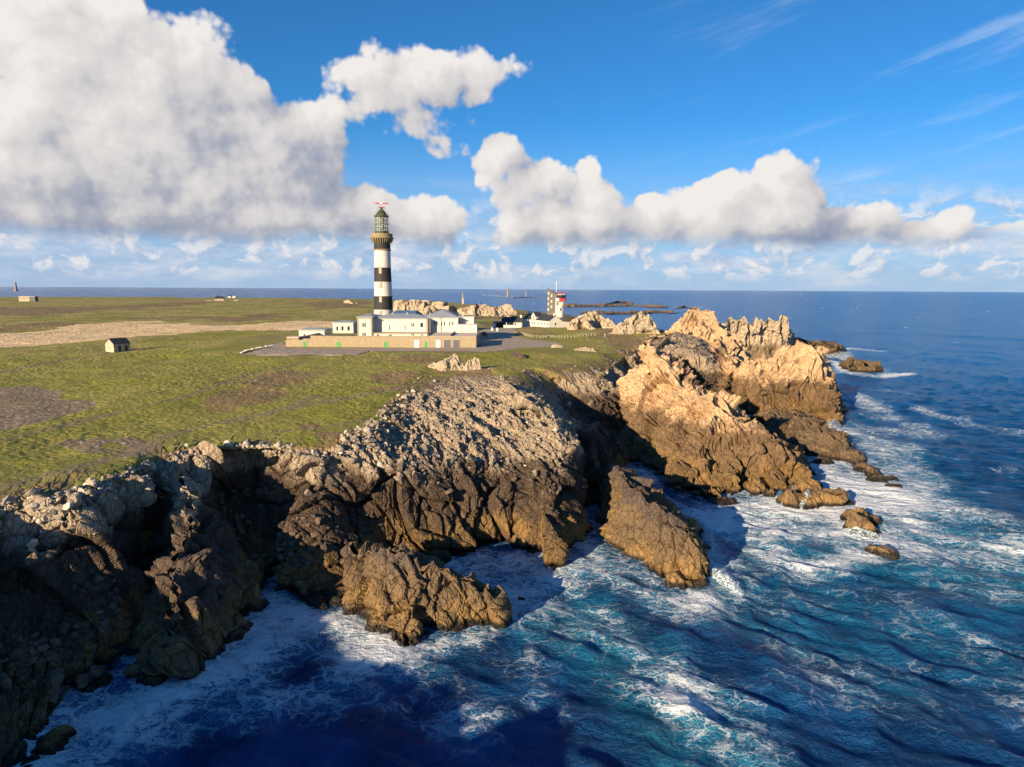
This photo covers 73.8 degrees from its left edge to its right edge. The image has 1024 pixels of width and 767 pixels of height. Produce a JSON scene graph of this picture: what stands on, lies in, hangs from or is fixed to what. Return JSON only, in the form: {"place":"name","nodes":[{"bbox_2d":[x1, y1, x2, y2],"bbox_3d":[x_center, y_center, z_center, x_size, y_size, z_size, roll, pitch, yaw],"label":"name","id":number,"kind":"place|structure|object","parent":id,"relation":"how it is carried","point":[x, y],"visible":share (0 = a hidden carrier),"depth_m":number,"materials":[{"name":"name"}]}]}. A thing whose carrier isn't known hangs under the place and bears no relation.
{"place":"outdoors","nodes":[
{"label":"outdoors","id":0,"kind":"place"},
{"bbox_2d":[121,476,269,686],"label":"rock spur","id":1,"kind":"structure","parent":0,"point":[203,598],"depth_m":78.54,"materials":[{"name":"stone"}]},
{"bbox_2d":[0,297,643,561],"bbox_3d":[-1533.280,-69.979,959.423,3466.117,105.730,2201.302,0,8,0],"label":"plateau ground","id":2,"kind":"structure","parent":0,"point":[69,385],"depth_m":187.02,"materials":[{"name":"green plant"}]},
{"bbox_2d":[18,296,38,301],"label":"blockhouse","id":3,"kind":"structure","parent":2,"relation":"on","point":[28,298],"depth_m":1172.76,"materials":[{"name":"paint"}]},
{"bbox_2d":[104,337,129,351],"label":"stone hut","id":4,"kind":"object","parent":2,"relation":"on","point":[117,344],"visible":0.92,"depth_m":229.50,"materials":[{"name":"paint"}]},
{"bbox_2d":[215,295,224,300],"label":"farmhouse","id":5,"kind":"object","parent":2,"relation":"on","point":[219,298],"visible":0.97,"depth_m":1144.39,"materials":[{"name":"stone"}]},
{"bbox_2d":[286,336,302,339],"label":"store shed","id":6,"kind":"structure","parent":2,"relation":"on","point":[295,337],"depth_m":237.20,"materials":[{"name":"paint"}]},
{"bbox_2d":[244,347,371,355],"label":"concrete apron","id":7,"kind":"object","parent":2,"relation":"on","point":[276,351],"visible":0.99,"depth_m":214.01,"materials":[{"name":"grey concrete"}]},
{"bbox_2d":[297,327,332,335],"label":"annex house","id":8,"kind":"structure","parent":2,"relation":"on","point":[314,330],"depth_m":271.90,"materials":[{"name":"paint"}]},
{"bbox_2d":[331,320,356,332],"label":"annex house","id":9,"kind":"structure","parent":2,"relation":"on","point":[346,326],"depth_m":304.61,"materials":[{"name":"paint"}]},
{"bbox_2d":[342,300,358,303],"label":"rock outcrop","id":10,"kind":"object","parent":2,"relation":"on","point":[347,301],"visible":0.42,"depth_m":992.79,"materials":[{"name":"beige stone"}]},
{"bbox_2d":[285,333,427,347],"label":"perimeter wall","id":11,"kind":"structure","parent":2,"relation":"on","point":[314,340],"depth_m":233.29,"materials":[{"name":"stone"}]},
{"bbox_2d":[370,203,393,314],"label":"lighthouse","id":12,"kind":"object","parent":2,"relation":"on","point":[382,240],"visible":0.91,"depth_m":278.42,"materials":[{"name":"black paint"}]},
{"bbox_2d":[393,299,418,311],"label":"rock outcrop","id":13,"kind":"object","parent":2,"relation":"on","point":[401,304],"visible":0.6,"depth_m":613.99,"materials":[{"name":"beige stone"}]},
{"bbox_2d":[357,309,477,335],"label":"lighthouse museum","id":14,"kind":"structure","parent":2,"relation":"on","point":[406,323],"depth_m":261.77,"materials":[{"name":"white paint"}]},
{"bbox_2d":[409,299,429,305],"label":"rock outcrop","id":15,"kind":"object","parent":2,"relation":"on","point":[419,302],"visible":0.23,"depth_m":653.65,"materials":[{"name":"beige stone"}]},
{"bbox_2d":[418,301,434,311],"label":"rock outcrop","id":16,"kind":"object","parent":2,"relation":"on","point":[424,304],"visible":0.37,"depth_m":595.29,"materials":[{"name":"beige stone"}]},
{"bbox_2d":[432,301,448,308],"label":"rock outcrop","id":17,"kind":"object","parent":2,"relation":"on","point":[438,304],"visible":0.29,"depth_m":635.48,"materials":[{"name":"beige stone"}]},
{"bbox_2d":[420,305,462,314],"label":"rock outcrop","id":18,"kind":"object","parent":2,"relation":"on","point":[428,309],"visible":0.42,"depth_m":513.83,"materials":[{"name":"beige stone"}]},
{"bbox_2d":[428,353,464,370],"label":"rock outcrop","id":19,"kind":"object","parent":2,"relation":"on","point":[453,361],"visible":0.79,"depth_m":179.10,"materials":[{"name":"beige stone"}]},
{"bbox_2d":[428,331,478,347],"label":"garage block","id":20,"kind":"structure","parent":2,"relation":"on","point":[451,339],"depth_m":233.29,"materials":[{"name":"stone"}]},
{"bbox_2d":[435,339,440,347],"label":"white door","id":21,"kind":"structure","parent":20,"relation":"in","point":[437,341],"depth_m":233.25,"materials":[{"name":"paint"}]},
{"bbox_2d":[459,305,471,312],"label":"rock outcrop","id":22,"kind":"object","parent":2,"relation":"on","point":[465,309],"visible":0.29,"depth_m":640.65,"materials":[{"name":"beige stone"}]},
{"bbox_2d":[459,357,481,370],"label":"rock outcrop","id":23,"kind":"object","parent":2,"relation":"on","point":[473,363],"visible":0.53,"depth_m":177.94,"materials":[{"name":"beige stone"}]},
{"bbox_2d":[464,303,489,315],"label":"rock outcrop","id":24,"kind":"object","parent":2,"relation":"on","point":[477,309],"visible":0.68,"depth_m":597.67,"materials":[{"name":"beige stone"}]},
{"bbox_2d":[483,307,511,316],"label":"rock outcrop","id":25,"kind":"object","parent":2,"relation":"on","point":[496,311],"visible":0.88,"depth_m":593.21,"materials":[{"name":"beige stone"}]},
{"bbox_2d":[493,321,506,327],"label":"car shed","id":26,"kind":"object","parent":2,"relation":"on","point":[498,324],"visible":0.64,"depth_m":348.70,"materials":[{"name":"stone"}]},
{"bbox_2d":[499,304,517,314],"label":"rock outcrop","id":27,"kind":"object","parent":2,"relation":"on","point":[509,309],"visible":0.59,"depth_m":633.08,"materials":[{"name":"beige stone"}]},
{"bbox_2d":[503,325,519,327],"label":"garden wall","id":28,"kind":"structure","parent":2,"relation":"on","point":[511,326],"depth_m":342.46,"materials":[{"name":"white paint"}]},
{"bbox_2d":[502,315,521,327],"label":"cottage","id":29,"kind":"structure","parent":2,"relation":"on","point":[514,320],"depth_m":351.46,"materials":[{"name":"paint"}]},
{"bbox_2d":[509,351,526,358],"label":"rock outcrop","id":30,"kind":"object","parent":2,"relation":"on","point":[517,354],"visible":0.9,"depth_m":209.38,"materials":[{"name":"stone"}]},
{"bbox_2d":[522,311,568,327],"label":"long house","id":31,"kind":"structure","parent":2,"relation":"on","point":[535,319],"depth_m":345.80,"materials":[{"name":"paint"}]},
{"bbox_2d":[515,331,591,337],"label":"post fence","id":32,"kind":"object","parent":2,"relation":"on","point":[531,335],"visible":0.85,"depth_m":281.51,"materials":[{"name":"brown wood"}]},
{"bbox_2d":[547,281,566,318],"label":"watch tower","id":33,"kind":"structure","parent":2,"relation":"on","point":[556,300],"depth_m":397.24,"materials":[{"name":"white paint"}]},
{"bbox_2d":[551,344,563,347],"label":"rock outcrop","id":34,"kind":"object","parent":2,"relation":"on","point":[556,346],"visible":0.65,"depth_m":235.71,"materials":[{"name":"beige stone"}]},
{"bbox_2d":[567,314,594,329],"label":"rock outcrop","id":35,"kind":"object","parent":2,"relation":"on","point":[579,322],"visible":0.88,"depth_m":320.51,"materials":[{"name":"beige stone"}]},
{"bbox_2d":[575,347,588,350],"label":"rock outcrop","id":36,"kind":"object","parent":2,"relation":"on","point":[582,349],"visible":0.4,"depth_m":226.72,"materials":[{"name":"beige stone"}]},
{"bbox_2d":[588,347,596,351],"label":"rock outcrop","id":37,"kind":"object","parent":2,"relation":"on","point":[591,349],"visible":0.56,"depth_m":224.05,"materials":[{"name":"beige stone"}]},
{"bbox_2d":[584,311,616,327],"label":"rock outcrop","id":38,"kind":"object","parent":2,"relation":"on","point":[594,319],"visible":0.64,"depth_m":331.13,"materials":[{"name":"beige stone"}]},
{"bbox_2d":[608,311,661,334],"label":"rock outcrop","id":39,"kind":"object","parent":2,"relation":"on","point":[640,322],"visible":0.86,"depth_m":284.31,"materials":[{"name":"beige stone"}]},
{"bbox_2d":[661,307,750,357],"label":"crowned crag","id":40,"kind":"structure","parent":2,"relation":"on","point":[703,324],"depth_m":288.66,"materials":[{"name":"beige stone"}]},
{"bbox_2d":[722,315,795,359],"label":"crowned crag","id":41,"kind":"structure","parent":2,"relation":"on","point":[769,337],"depth_m":388.48,"materials":[{"name":"beige stone"}]},
{"bbox_2d":[267,326,563,351],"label":"asphalt road","id":42,"kind":"structure","parent":0,"point":[502,339],"depth_m":242.63,"materials":[{"name":"grey asphalt"}]},
{"bbox_2d":[0,287,1023,766],"bbox_3d":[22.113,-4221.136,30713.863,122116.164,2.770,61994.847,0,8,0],"label":"sea","id":43,"kind":"structure","parent":0,"point":[824,641],"depth_m":79.92,"materials":[{"name":"blue liquid"}]},
{"bbox_2d":[297,576,346,609],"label":"rock shelf","id":44,"kind":"object","parent":43,"relation":"in","point":[332,593],"visible":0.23,"depth_m":89.55,"materials":[{"name":"brown stone"}]},
{"bbox_2d":[0,329,746,766],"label":"cliff coast","id":45,"kind":"structure","parent":43,"relation":"in","point":[50,591],"depth_m":103.33},
{"bbox_2d":[0,335,650,704],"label":"rubble","id":46,"kind":"object","parent":45,"relation":"on","point":[81,495],"visible":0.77,"depth_m":84.47,"materials":[{"name":"grey stone"}]},
{"bbox_2d":[339,540,512,647],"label":"sea stack","id":47,"kind":"object","parent":43,"relation":"in","point":[398,596],"visible":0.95,"depth_m":81.98,"materials":[{"name":"brown stone"}]},
{"bbox_2d":[563,303,667,307],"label":"reef","id":48,"kind":"object","parent":43,"relation":"in","point":[602,305],"visible":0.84,"depth_m":1592.98},
{"bbox_2d":[605,300,632,303],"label":"reef","id":49,"kind":"object","parent":43,"relation":"in","point":[626,302],"visible":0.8,"depth_m":1953.31},
{"bbox_2d":[580,310,677,313],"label":"reef","id":50,"kind":"object","parent":43,"relation":"in","point":[632,312],"visible":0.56,"depth_m":1154.41},
{"bbox_2d":[595,464,712,589],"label":"sea stack","id":51,"kind":"object","parent":43,"relation":"in","point":[655,530],"visible":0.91,"depth_m":101.86,"materials":[{"name":"brown stone"}]},
{"bbox_2d":[675,305,692,308],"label":"reef","id":52,"kind":"object","parent":43,"relation":"in","point":[684,306],"visible":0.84,"depth_m":1475.13},
{"bbox_2d":[616,354,823,501],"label":"promontory","id":53,"kind":"structure","parent":43,"relation":"in","point":[684,436],"depth_m":147.69,"materials":[{"name":"beige stone"}]},
{"bbox_2d":[707,497,738,505],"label":"sea rock","id":54,"kind":"object","parent":43,"relation":"in","point":[725,501],"visible":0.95,"depth_m":130.16,"materials":[{"name":"brown stone"}]},
{"bbox_2d":[709,560,743,595],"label":"surf","id":55,"kind":"structure","parent":43,"relation":"on","point":[719,571],"depth_m":94.52,"materials":[{"name":"liquid"}]},
{"bbox_2d":[799,489,811,507],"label":"surf","id":56,"kind":"structure","parent":43,"relation":"on","point":[806,497],"depth_m":127.63,"materials":[{"name":"liquid"}]},
{"bbox_2d":[775,486,854,509],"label":"sea rock","id":57,"kind":"object","parent":43,"relation":"in","point":[826,497],"visible":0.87,"depth_m":127.61,"materials":[{"name":"brown stone"}]},
{"bbox_2d":[750,409,882,476],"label":"rock ridge","id":58,"kind":"object","parent":43,"relation":"in","point":[809,434],"visible":0.77,"depth_m":174.26,"materials":[{"name":"brown stone"}]},
{"bbox_2d":[796,337,846,354],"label":"headland","id":59,"kind":"structure","parent":43,"relation":"in","point":[834,347],"depth_m":426.45,"materials":[{"name":"brown stone"}]},
{"bbox_2d":[811,457,834,464],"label":"sea rock","id":60,"kind":"object","parent":43,"relation":"in","point":[820,460],"visible":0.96,"depth_m":160.51,"materials":[{"name":"stone"}]},
{"bbox_2d":[826,419,840,427],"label":"surf","id":61,"kind":"structure","parent":43,"relation":"on","point":[833,424],"depth_m":202.79,"materials":[{"name":"liquid"}]},
{"bbox_2d":[825,352,852,359],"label":"surf","id":62,"kind":"structure","parent":43,"relation":"on","point":[839,355],"depth_m":417.49,"materials":[{"name":"liquid"}]},
{"bbox_2d":[838,357,883,372],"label":"islet","id":63,"kind":"object","parent":43,"relation":"in","point":[856,365],"visible":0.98,"depth_m":342.69,"materials":[{"name":"brown stone"}]},
{"bbox_2d":[840,507,883,538],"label":"sea rock","id":64,"kind":"object","parent":43,"relation":"in","point":[861,518],"visible":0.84,"depth_m":114.38,"materials":[{"name":"brown stone"}]},
{"bbox_2d":[843,526,884,540],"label":"surf","id":65,"kind":"structure","parent":43,"relation":"on","point":[867,531],"depth_m":112.43,"materials":[{"name":"liquid"}]},
{"bbox_2d":[864,544,899,559],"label":"sea rock","id":66,"kind":"object","parent":43,"relation":"in","point":[886,551],"visible":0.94,"depth_m":104.59,"materials":[{"name":"brown stone"}]},
{"bbox_2d":[865,475,899,482],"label":"sea rock","id":67,"kind":"object","parent":43,"relation":"in","point":[880,478],"visible":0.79,"depth_m":145.86,"materials":[{"name":"brown stone"}]},
{"bbox_2d":[884,483,902,487],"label":"sea rock","id":68,"kind":"object","parent":43,"relation":"in","point":[894,485],"visible":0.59,"depth_m":140.61,"materials":[{"name":"stone"}]},
{"bbox_2d":[0,0,1023,291],"label":"sky","id":69,"kind":"structure","parent":0,"point":[734,145],"materials":[{"name":"blue"}]},
{"bbox_2d":[637,331,748,391],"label":"cliff shelf","id":70,"kind":"object","parent":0,"point":[730,358],"visible":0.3,"depth_m":237.71,"materials":[{"name":"beige stone"}]},
{"bbox_2d":[730,339,848,425],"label":"square cliff","id":71,"kind":"structure","parent":0,"point":[799,375],"depth_m":220.65,"materials":[{"name":"beige stone"}]}
]}

